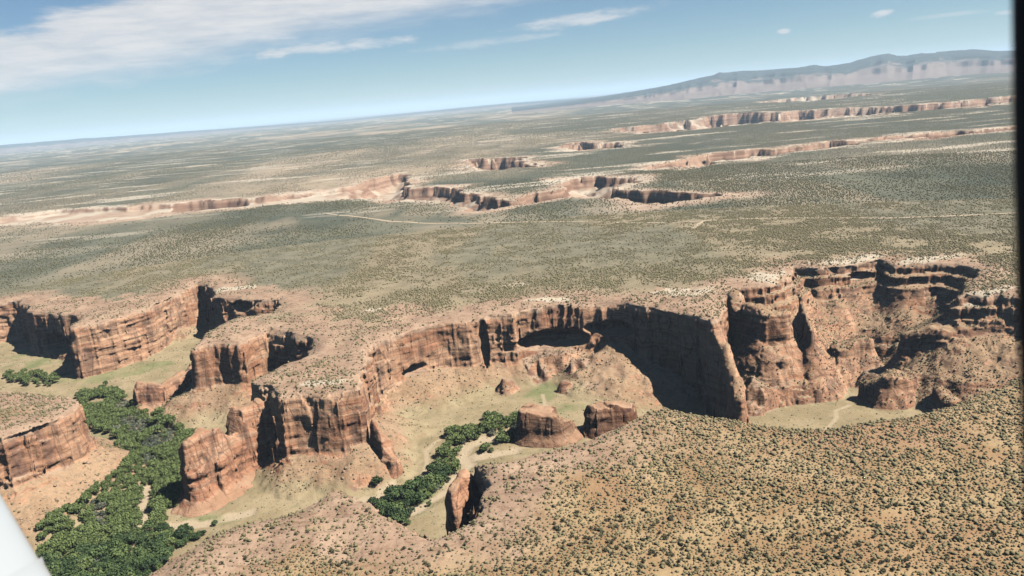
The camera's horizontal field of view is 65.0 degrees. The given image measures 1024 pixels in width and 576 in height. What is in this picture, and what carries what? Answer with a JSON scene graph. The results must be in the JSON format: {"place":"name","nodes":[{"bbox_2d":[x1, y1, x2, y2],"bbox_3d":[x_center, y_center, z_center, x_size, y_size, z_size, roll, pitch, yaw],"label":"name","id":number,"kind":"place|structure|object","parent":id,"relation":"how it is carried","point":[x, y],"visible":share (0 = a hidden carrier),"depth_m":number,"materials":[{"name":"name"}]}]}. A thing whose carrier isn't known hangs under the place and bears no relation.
{"place":"outdoors","nodes":[
{"label":"outdoors","id":0,"kind":"place"},
{"bbox_2d":[0,494,50,575],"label":"wing strut","id":1,"kind":"object","parent":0,"point":[18,556],"visible":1,"depth_m":1.32,"materials":[{"name":"white paint"}]},
{"bbox_2d":[0,97,591,153],"bbox_3d":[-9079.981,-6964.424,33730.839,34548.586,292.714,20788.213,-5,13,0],"label":"hills","id":2,"kind":"structure","parent":0,"point":[21,147],"depth_m":31787.32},
{"bbox_2d":[0,328,931,575],"bbox_3d":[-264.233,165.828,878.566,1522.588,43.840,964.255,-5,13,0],"label":"canyon floor","id":3,"kind":"structure","parent":0,"point":[430,524],"depth_m":867.87,"materials":[{"name":"beige soil"}]},
{"bbox_2d":[38,552,48,560],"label":"cottonwood tree","id":4,"kind":"object","parent":3,"relation":"on","point":[44,555],"visible":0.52,"depth_m":649.12,"materials":[{"name":"green plant"}]},
{"bbox_2d":[45,558,56,568],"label":"cottonwood tree","id":5,"kind":"object","parent":3,"relation":"on","point":[50,561],"visible":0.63,"depth_m":637.20,"materials":[{"name":"green plant"}]},
{"bbox_2d":[46,561,61,570],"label":"cottonwood tree","id":6,"kind":"object","parent":3,"relation":"on","point":[55,566],"visible":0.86,"depth_m":632.61,"materials":[{"name":"green plant"}]},
{"bbox_2d":[47,551,62,559],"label":"cottonwood tree","id":7,"kind":"object","parent":3,"relation":"on","point":[55,554],"visible":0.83,"depth_m":647.46,"materials":[{"name":"green plant"}]},
{"bbox_2d":[57,568,66,575],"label":"cottonwood tree","id":8,"kind":"object","parent":3,"relation":"on","point":[61,572],"visible":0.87,"depth_m":624.88,"materials":[{"name":"green plant"}]},
{"bbox_2d":[60,560,69,569],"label":"cottonwood tree","id":9,"kind":"object","parent":3,"relation":"on","point":[64,565],"visible":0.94,"depth_m":635.87,"materials":[{"name":"green plant"}]},
{"bbox_2d":[60,553,76,564],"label":"cottonwood tree","id":10,"kind":"object","parent":3,"relation":"on","point":[69,558],"visible":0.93,"depth_m":641.96,"materials":[{"name":"green plant"}]},
{"bbox_2d":[65,565,78,573],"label":"cottonwood tree","id":11,"kind":"object","parent":3,"relation":"on","point":[72,570],"visible":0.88,"depth_m":627.35,"materials":[{"name":"green plant"}]},
{"bbox_2d":[66,556,79,568],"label":"cottonwood tree","id":12,"kind":"object","parent":3,"relation":"on","point":[74,562],"visible":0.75,"depth_m":637.76,"materials":[{"name":"green plant"}]},
{"bbox_2d":[64,551,81,558],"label":"cottonwood tree","id":13,"kind":"object","parent":3,"relation":"on","point":[74,553],"visible":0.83,"depth_m":647.07,"materials":[{"name":"green plant"}]},
{"bbox_2d":[76,561,91,571],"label":"cottonwood tree","id":14,"kind":"object","parent":3,"relation":"on","point":[81,566],"visible":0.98,"depth_m":632.38,"materials":[{"name":"green plant"}]},
{"bbox_2d":[78,557,91,565],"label":"cottonwood tree","id":15,"kind":"object","parent":3,"relation":"on","point":[89,559],"visible":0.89,"depth_m":637.16,"materials":[{"name":"green plant"}]},
{"bbox_2d":[80,543,96,553],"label":"cottonwood tree","id":16,"kind":"object","parent":3,"relation":"on","point":[86,548],"visible":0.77,"depth_m":656.74,"materials":[{"name":"green plant"}]},
{"bbox_2d":[84,547,98,558],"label":"cottonwood tree","id":17,"kind":"object","parent":3,"relation":"on","point":[91,552],"visible":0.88,"depth_m":649.09,"materials":[{"name":"green plant"}]},
{"bbox_2d":[87,566,103,573],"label":"cottonwood tree","id":18,"kind":"object","parent":3,"relation":"on","point":[94,570],"visible":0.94,"depth_m":624.34,"materials":[{"name":"green plant"}]},
{"bbox_2d":[93,572,105,575],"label":"cottonwood tree","id":19,"kind":"object","parent":3,"relation":"on","point":[100,574],"visible":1,"depth_m":618.15,"materials":[{"name":"green plant"}]},
{"bbox_2d":[96,562,104,571],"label":"cottonwood tree","id":20,"kind":"object","parent":3,"relation":"on","point":[100,564],"visible":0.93,"depth_m":632.26,"materials":[{"name":"green plant"}]},
{"bbox_2d":[97,501,105,508],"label":"willow bush","id":21,"kind":"object","parent":3,"relation":"on","point":[101,504],"visible":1,"depth_m":732.79,"materials":[{"name":"grey plant"}]},
{"bbox_2d":[94,545,111,556],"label":"cottonwood tree","id":22,"kind":"object","parent":3,"relation":"on","point":[99,549],"visible":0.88,"depth_m":651.27,"materials":[{"name":"green plant"}]},
{"bbox_2d":[99,537,109,544],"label":"cottonwood tree","id":23,"kind":"object","parent":3,"relation":"on","point":[105,539],"visible":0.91,"depth_m":670.05,"materials":[{"name":"green plant"}]},
{"bbox_2d":[100,556,112,561],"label":"cottonwood tree","id":24,"kind":"object","parent":3,"relation":"on","point":[105,559],"visible":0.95,"depth_m":640.76,"materials":[{"name":"green plant"}]},
{"bbox_2d":[102,545,114,556],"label":"cottonwood tree","id":25,"kind":"object","parent":3,"relation":"on","point":[106,552],"visible":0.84,"depth_m":649.67,"materials":[{"name":"green plant"}]},
{"bbox_2d":[104,560,114,570],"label":"cottonwood tree","id":26,"kind":"object","parent":3,"relation":"on","point":[109,563],"visible":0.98,"depth_m":632.70,"materials":[{"name":"green plant"}]},
{"bbox_2d":[107,563,121,572],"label":"cottonwood tree","id":27,"kind":"object","parent":3,"relation":"on","point":[116,566],"visible":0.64,"depth_m":628.80,"materials":[{"name":"green plant"}]},
{"bbox_2d":[107,569,122,575],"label":"cottonwood tree","id":28,"kind":"object","parent":3,"relation":"on","point":[116,572],"visible":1,"depth_m":615.73,"materials":[{"name":"green plant"}]},
{"bbox_2d":[110,537,122,545],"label":"cottonwood tree","id":29,"kind":"object","parent":3,"relation":"on","point":[115,541],"visible":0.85,"depth_m":664.32,"materials":[{"name":"green plant"}]},
{"bbox_2d":[110,533,122,540],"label":"cottonwood tree","id":30,"kind":"object","parent":3,"relation":"on","point":[117,535],"visible":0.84,"depth_m":671.85,"materials":[{"name":"green plant"}]},
{"bbox_2d":[112,557,122,563],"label":"cottonwood tree","id":31,"kind":"object","parent":3,"relation":"on","point":[116,560],"visible":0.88,"depth_m":637.98,"materials":[{"name":"green plant"}]},
{"bbox_2d":[111,546,127,557],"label":"cottonwood tree","id":32,"kind":"object","parent":3,"relation":"on","point":[118,552],"visible":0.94,"depth_m":646.38,"materials":[{"name":"green plant"}]},
{"bbox_2d":[118,563,131,570],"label":"cottonwood tree","id":33,"kind":"object","parent":3,"relation":"on","point":[122,566],"visible":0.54,"depth_m":629.11,"materials":[{"name":"green plant"}]},
{"bbox_2d":[120,552,132,563],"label":"cottonwood tree","id":34,"kind":"object","parent":3,"relation":"on","point":[124,556],"visible":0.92,"depth_m":642.82,"materials":[{"name":"green plant"}]},
{"bbox_2d":[121,566,136,575],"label":"cottonwood tree","id":35,"kind":"object","parent":3,"relation":"on","point":[127,569],"visible":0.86,"depth_m":619.74,"materials":[{"name":"green plant"}]},
{"bbox_2d":[123,556,134,562],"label":"cottonwood tree","id":36,"kind":"object","parent":3,"relation":"on","point":[127,558],"visible":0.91,"depth_m":639.72,"materials":[{"name":"green plant"}]},
{"bbox_2d":[123,534,138,544],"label":"cottonwood tree","id":37,"kind":"object","parent":3,"relation":"on","point":[130,537],"visible":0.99,"depth_m":668.87,"materials":[{"name":"green plant"}]},
{"bbox_2d":[130,527,143,534],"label":"cottonwood tree","id":38,"kind":"object","parent":3,"relation":"on","point":[136,531],"visible":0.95,"depth_m":678.57,"materials":[{"name":"green plant"}]},
{"bbox_2d":[130,556,145,567],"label":"cottonwood tree","id":39,"kind":"object","parent":3,"relation":"on","point":[136,561],"visible":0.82,"depth_m":632.04,"materials":[{"name":"green plant"}]},
{"bbox_2d":[132,547,143,556],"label":"cottonwood tree","id":40,"kind":"object","parent":3,"relation":"on","point":[136,552],"visible":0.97,"depth_m":649.43,"materials":[{"name":"green plant"}]},
{"bbox_2d":[138,535,147,543],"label":"cottonwood tree","id":41,"kind":"object","parent":3,"relation":"on","point":[143,539],"visible":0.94,"depth_m":667.63,"materials":[{"name":"green plant"}]},
{"bbox_2d":[141,571,150,575],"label":"cottonwood tree","id":42,"kind":"object","parent":3,"relation":"on","point":[143,573],"visible":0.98,"depth_m":618.24,"materials":[{"name":"green plant"}]},
{"bbox_2d":[138,558,158,568],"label":"cottonwood tree","id":43,"kind":"object","parent":3,"relation":"on","point":[147,563],"visible":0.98,"depth_m":625.96,"materials":[{"name":"green plant"}]},
{"bbox_2d":[141,519,156,530],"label":"cottonwood tree","id":44,"kind":"object","parent":3,"relation":"on","point":[148,525],"visible":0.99,"depth_m":689.14,"materials":[{"name":"green plant"}]},
{"bbox_2d":[145,550,156,558],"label":"cottonwood tree","id":45,"kind":"object","parent":3,"relation":"on","point":[150,553],"visible":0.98,"depth_m":641.45,"materials":[{"name":"green plant"}]},
{"bbox_2d":[147,531,157,540],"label":"cottonwood tree","id":46,"kind":"object","parent":3,"relation":"on","point":[152,534],"visible":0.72,"depth_m":670.29,"materials":[{"name":"green plant"}]},
{"bbox_2d":[147,536,164,547],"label":"cottonwood tree","id":47,"kind":"object","parent":3,"relation":"on","point":[152,542],"visible":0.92,"depth_m":657.27,"materials":[{"name":"green plant"}]},
{"bbox_2d":[151,544,163,552],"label":"cottonwood tree","id":48,"kind":"object","parent":3,"relation":"on","point":[155,548],"visible":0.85,"depth_m":648.13,"materials":[{"name":"green plant"}]},
{"bbox_2d":[154,524,162,531],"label":"cottonwood tree","id":49,"kind":"object","parent":3,"relation":"on","point":[159,527],"visible":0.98,"depth_m":687.87,"materials":[{"name":"green plant"}]},
{"bbox_2d":[153,563,163,569],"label":"cottonwood tree","id":50,"kind":"object","parent":3,"relation":"on","point":[158,566],"visible":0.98,"depth_m":627.37,"materials":[{"name":"green plant"}]},
{"bbox_2d":[156,555,168,566],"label":"cottonwood tree","id":51,"kind":"object","parent":3,"relation":"on","point":[162,559],"visible":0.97,"depth_m":631.58,"materials":[{"name":"green plant"}]},
{"bbox_2d":[133,369,191,416],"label":"rock fin","id":52,"kind":"object","parent":3,"relation":"on","point":[151,396],"visible":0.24,"depth_m":990.86,"materials":[{"name":"red stone"}]},
{"bbox_2d":[158,536,167,544],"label":"cottonwood tree","id":53,"kind":"object","parent":3,"relation":"on","point":[163,541],"visible":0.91,"depth_m":659.60,"materials":[{"name":"green plant"}]},
{"bbox_2d":[155,548,172,562],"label":"cottonwood tree","id":54,"kind":"object","parent":3,"relation":"on","point":[165,551],"visible":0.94,"depth_m":638.33,"materials":[{"name":"green plant"}]},
{"bbox_2d":[159,546,173,554],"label":"cottonwood tree","id":55,"kind":"object","parent":3,"relation":"on","point":[170,549],"visible":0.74,"depth_m":644.98,"materials":[{"name":"green plant"}]},
{"bbox_2d":[165,538,175,545],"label":"cottonwood tree","id":56,"kind":"object","parent":3,"relation":"on","point":[170,542],"visible":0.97,"depth_m":659.86,"materials":[{"name":"green plant"}]},
{"bbox_2d":[172,528,186,539],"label":"cottonwood tree","id":57,"kind":"object","parent":3,"relation":"on","point":[178,532],"visible":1,"depth_m":670.80,"materials":[{"name":"green plant"}]},
{"bbox_2d":[175,539,185,546],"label":"cottonwood tree","id":58,"kind":"object","parent":3,"relation":"on","point":[181,542],"visible":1,"depth_m":660.67,"materials":[{"name":"green plant"}]},
{"bbox_2d":[177,523,189,528],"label":"cottonwood tree","id":59,"kind":"object","parent":3,"relation":"on","point":[185,525],"visible":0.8,"depth_m":680.19,"materials":[{"name":"green plant"}]},
{"bbox_2d":[194,532,202,539],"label":"cottonwood tree","id":60,"kind":"object","parent":3,"relation":"on","point":[198,535],"visible":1,"depth_m":668.94,"materials":[{"name":"green plant"}]},
{"bbox_2d":[2,368,517,559],"bbox_3d":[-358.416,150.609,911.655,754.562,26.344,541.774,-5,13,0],"label":"woodland","id":61,"kind":"object","parent":3,"relation":"on","point":[104,415],"visible":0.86,"depth_m":790.60,"materials":[{"name":"green plant"}]},
{"bbox_2d":[367,496,378,505],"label":"cottonwood tree","id":62,"kind":"object","parent":3,"relation":"on","point":[372,500],"visible":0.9,"depth_m":700.13,"materials":[{"name":"green plant"}]},
{"bbox_2d":[370,475,383,483],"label":"cottonwood tree","id":63,"kind":"object","parent":3,"relation":"on","point":[376,480],"visible":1,"depth_m":736.59,"materials":[{"name":"green plant"}]},
{"bbox_2d":[374,501,385,509],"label":"cottonwood tree","id":64,"kind":"object","parent":3,"relation":"on","point":[380,505],"visible":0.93,"depth_m":688.44,"materials":[{"name":"green plant"}]},
{"bbox_2d":[384,502,394,510],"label":"cottonwood tree","id":65,"kind":"object","parent":3,"relation":"on","point":[387,506],"visible":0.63,"depth_m":681.05,"materials":[{"name":"green plant"}]},
{"bbox_2d":[385,492,395,500],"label":"cottonwood tree","id":66,"kind":"object","parent":3,"relation":"on","point":[390,496],"visible":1,"depth_m":703.32,"materials":[{"name":"green plant"}]},
{"bbox_2d":[386,484,397,493],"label":"cottonwood tree","id":67,"kind":"object","parent":3,"relation":"on","point":[391,487],"visible":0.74,"depth_m":714.53,"materials":[{"name":"green plant"}]},
{"bbox_2d":[385,506,401,516],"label":"cottonwood tree","id":68,"kind":"object","parent":3,"relation":"on","point":[390,511],"visible":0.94,"depth_m":672.10,"materials":[{"name":"green plant"}]},
{"bbox_2d":[390,487,401,498],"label":"cottonwood tree","id":69,"kind":"object","parent":3,"relation":"on","point":[396,491],"visible":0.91,"depth_m":706.25,"materials":[{"name":"green plant"}]},
{"bbox_2d":[392,501,402,507],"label":"cottonwood tree","id":70,"kind":"object","parent":3,"relation":"on","point":[397,502],"visible":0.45,"depth_m":684.87,"materials":[{"name":"green plant"}]},
{"bbox_2d":[391,511,404,523],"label":"cottonwood tree","id":71,"kind":"object","parent":3,"relation":"on","point":[399,516],"visible":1,"depth_m":665.48,"materials":[{"name":"green plant"}]},
{"bbox_2d":[400,489,411,498],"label":"cottonwood tree","id":72,"kind":"object","parent":3,"relation":"on","point":[405,493],"visible":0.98,"depth_m":702.79,"materials":[{"name":"green plant"}]},
{"bbox_2d":[401,499,410,508],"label":"cottonwood tree","id":73,"kind":"object","parent":3,"relation":"on","point":[406,502],"visible":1,"depth_m":691.95,"materials":[{"name":"green plant"}]},
{"bbox_2d":[402,510,409,518],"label":"cottonwood tree","id":74,"kind":"object","parent":3,"relation":"on","point":[407,513],"visible":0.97,"depth_m":669.83,"materials":[{"name":"green plant"}]},
{"bbox_2d":[403,482,414,490],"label":"cottonwood tree","id":75,"kind":"object","parent":3,"relation":"on","point":[409,485],"visible":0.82,"depth_m":716.62,"materials":[{"name":"green plant"}]},
{"bbox_2d":[405,507,414,516],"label":"cottonwood tree","id":76,"kind":"object","parent":3,"relation":"on","point":[411,510],"visible":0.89,"depth_m":677.20,"materials":[{"name":"green plant"}]},
{"bbox_2d":[409,494,423,504],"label":"cottonwood tree","id":77,"kind":"object","parent":3,"relation":"on","point":[419,498],"visible":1,"depth_m":697.14,"materials":[{"name":"green plant"}]},
{"bbox_2d":[417,481,429,491],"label":"cottonwood tree","id":78,"kind":"object","parent":3,"relation":"on","point":[422,484],"visible":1,"depth_m":718.84,"materials":[{"name":"green plant"}]},
{"bbox_2d":[423,473,435,483],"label":"cottonwood tree","id":79,"kind":"object","parent":3,"relation":"on","point":[427,477],"visible":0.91,"depth_m":729.03,"materials":[{"name":"green plant"}]},
{"bbox_2d":[425,463,436,471],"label":"cottonwood tree","id":80,"kind":"object","parent":3,"relation":"on","point":[431,467],"visible":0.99,"depth_m":754.20,"materials":[{"name":"green plant"}]},
{"bbox_2d":[429,483,437,492],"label":"cottonwood tree","id":81,"kind":"object","parent":3,"relation":"on","point":[431,487],"visible":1,"depth_m":716.84,"materials":[{"name":"green plant"}]},
{"bbox_2d":[433,474,444,483],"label":"cottonwood tree","id":82,"kind":"object","parent":3,"relation":"on","point":[440,478],"visible":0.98,"depth_m":730.97,"materials":[{"name":"green plant"}]},
{"bbox_2d":[435,468,446,476],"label":"cottonwood tree","id":83,"kind":"object","parent":3,"relation":"on","point":[442,472],"visible":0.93,"depth_m":738.75,"materials":[{"name":"green plant"}]},
{"bbox_2d":[444,466,453,473],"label":"cottonwood tree","id":84,"kind":"object","parent":3,"relation":"on","point":[448,469],"visible":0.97,"depth_m":751.13,"materials":[{"name":"green plant"}]},
{"bbox_2d":[448,461,460,472],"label":"cottonwood tree","id":85,"kind":"object","parent":3,"relation":"on","point":[453,465],"visible":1,"depth_m":755.92,"materials":[{"name":"green plant"}]},
{"bbox_2d":[482,410,491,418],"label":"cottonwood tree","id":86,"kind":"object","parent":3,"relation":"on","point":[485,413],"visible":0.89,"depth_m":871.48,"materials":[{"name":"green plant"}]},
{"bbox_2d":[19,318,1018,544],"bbox_3d":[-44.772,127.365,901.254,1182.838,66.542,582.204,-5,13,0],"label":"rubble","id":87,"kind":"object","parent":3,"relation":"on","point":[54,485],"visible":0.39,"depth_m":867.49,"materials":[{"name":"stone"}]},
{"bbox_2d":[511,403,583,447],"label":"sandstone butte","id":88,"kind":"object","parent":3,"relation":"on","point":[538,426],"visible":0.91,"depth_m":797.31,"materials":[{"name":"brown stone"}]},
{"bbox_2d":[580,401,637,438],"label":"sandstone butte","id":89,"kind":"object","parent":3,"relation":"on","point":[602,417],"visible":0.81,"depth_m":804.03,"materials":[{"name":"brown stone"}]},
{"bbox_2d":[0,0,1011,144],"label":"sky","id":90,"kind":"structure","parent":0,"point":[70,69],"materials":[{"name":"blue"}]},
{"bbox_2d":[0,72,1013,288],"bbox_3d":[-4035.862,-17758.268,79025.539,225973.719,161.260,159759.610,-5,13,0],"label":"desert plateau","id":91,"kind":"structure","parent":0,"point":[386,188],"depth_m":3050.35,"materials":[{"name":"beige soil"}]},
{"bbox_2d":[0,81,1011,190],"bbox_3d":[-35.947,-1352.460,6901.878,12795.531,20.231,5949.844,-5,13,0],"label":"juniper scrub","id":92,"kind":"object","parent":91,"relation":"on","point":[976,90],"visible":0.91,"depth_m":6731.00,"materials":[{"name":"green plant"}]},
{"bbox_2d":[0,103,1012,238],"bbox_3d":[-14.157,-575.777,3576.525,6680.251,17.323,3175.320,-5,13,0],"label":"juniper scrub","id":93,"kind":"object","parent":91,"relation":"on","point":[775,135],"visible":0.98,"depth_m":3500.62,"materials":[{"name":"green plant"}]},
{"bbox_2d":[0,150,1013,288],"bbox_3d":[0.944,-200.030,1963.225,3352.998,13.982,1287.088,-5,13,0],"label":"juniper scrub","id":94,"kind":"object","parent":91,"relation":"on","point":[941,155],"visible":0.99,"depth_m":1896.97,"materials":[{"name":"green plant"}]},
{"bbox_2d":[0,259,1018,572],"bbox_3d":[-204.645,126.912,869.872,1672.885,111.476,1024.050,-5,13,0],"label":"canyon wall","id":95,"kind":"structure","parent":0,"point":[336,429],"depth_m":930.19,"materials":[{"name":"brown stone"}]},
{"bbox_2d":[370,419,403,478],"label":"rock pinnacle","id":96,"kind":"object","parent":95,"relation":"on","point":[381,443],"visible":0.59,"depth_m":756.38,"materials":[{"name":"red stone"}]},
{"bbox_2d":[0,199,1023,575],"bbox_3d":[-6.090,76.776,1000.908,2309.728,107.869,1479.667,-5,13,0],"label":"plateau","id":97,"kind":"structure","parent":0,"point":[298,301],"depth_m":609.71,"materials":[{"name":"beige soil"}]},
{"bbox_2d":[171,397,273,517],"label":"rock fin","id":98,"kind":"object","parent":97,"relation":"on","point":[218,467],"visible":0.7,"depth_m":745.41,"materials":[{"name":"red stone"}]},
{"bbox_2d":[444,469,476,534],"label":"rock fin","id":99,"kind":"object","parent":97,"relation":"on","point":[461,496],"visible":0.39,"depth_m":570.93,"materials":[{"name":"red stone"}]},
{"bbox_2d":[0,198,1019,554],"bbox_3d":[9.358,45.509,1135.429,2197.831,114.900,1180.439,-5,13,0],"label":"juniper scrub","id":100,"kind":"object","parent":97,"relation":"on","point":[830,246],"visible":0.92,"depth_m":1187.20,"materials":[{"name":"green plant"}]},
{"bbox_2d":[144,392,1023,575],"bbox_3d":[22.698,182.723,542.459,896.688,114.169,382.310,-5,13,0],"label":"juniper scrub","id":101,"kind":"object","parent":97,"relation":"on","point":[943,474],"visible":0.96,"depth_m":492.62,"materials":[{"name":"green plant"}]},
{"bbox_2d":[326,212,1013,223],"bbox_3d":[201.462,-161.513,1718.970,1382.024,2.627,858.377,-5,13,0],"label":"dirt road","id":102,"kind":"structure","parent":0,"point":[616,222],"depth_m":1632.71,"materials":[{"name":"beige soil"}]},
{"bbox_2d":[512,49,1011,112],"bbox_3d":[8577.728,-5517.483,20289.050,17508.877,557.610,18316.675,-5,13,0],"label":"mountain","id":103,"kind":"structure","parent":0,"point":[888,67],"depth_m":15719.72,"materials":[{"name":"grey stone"}]},
{"bbox_2d":[1011,0,1023,489],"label":"window post","id":104,"kind":"object","parent":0,"point":[1017,10],"depth_m":0.36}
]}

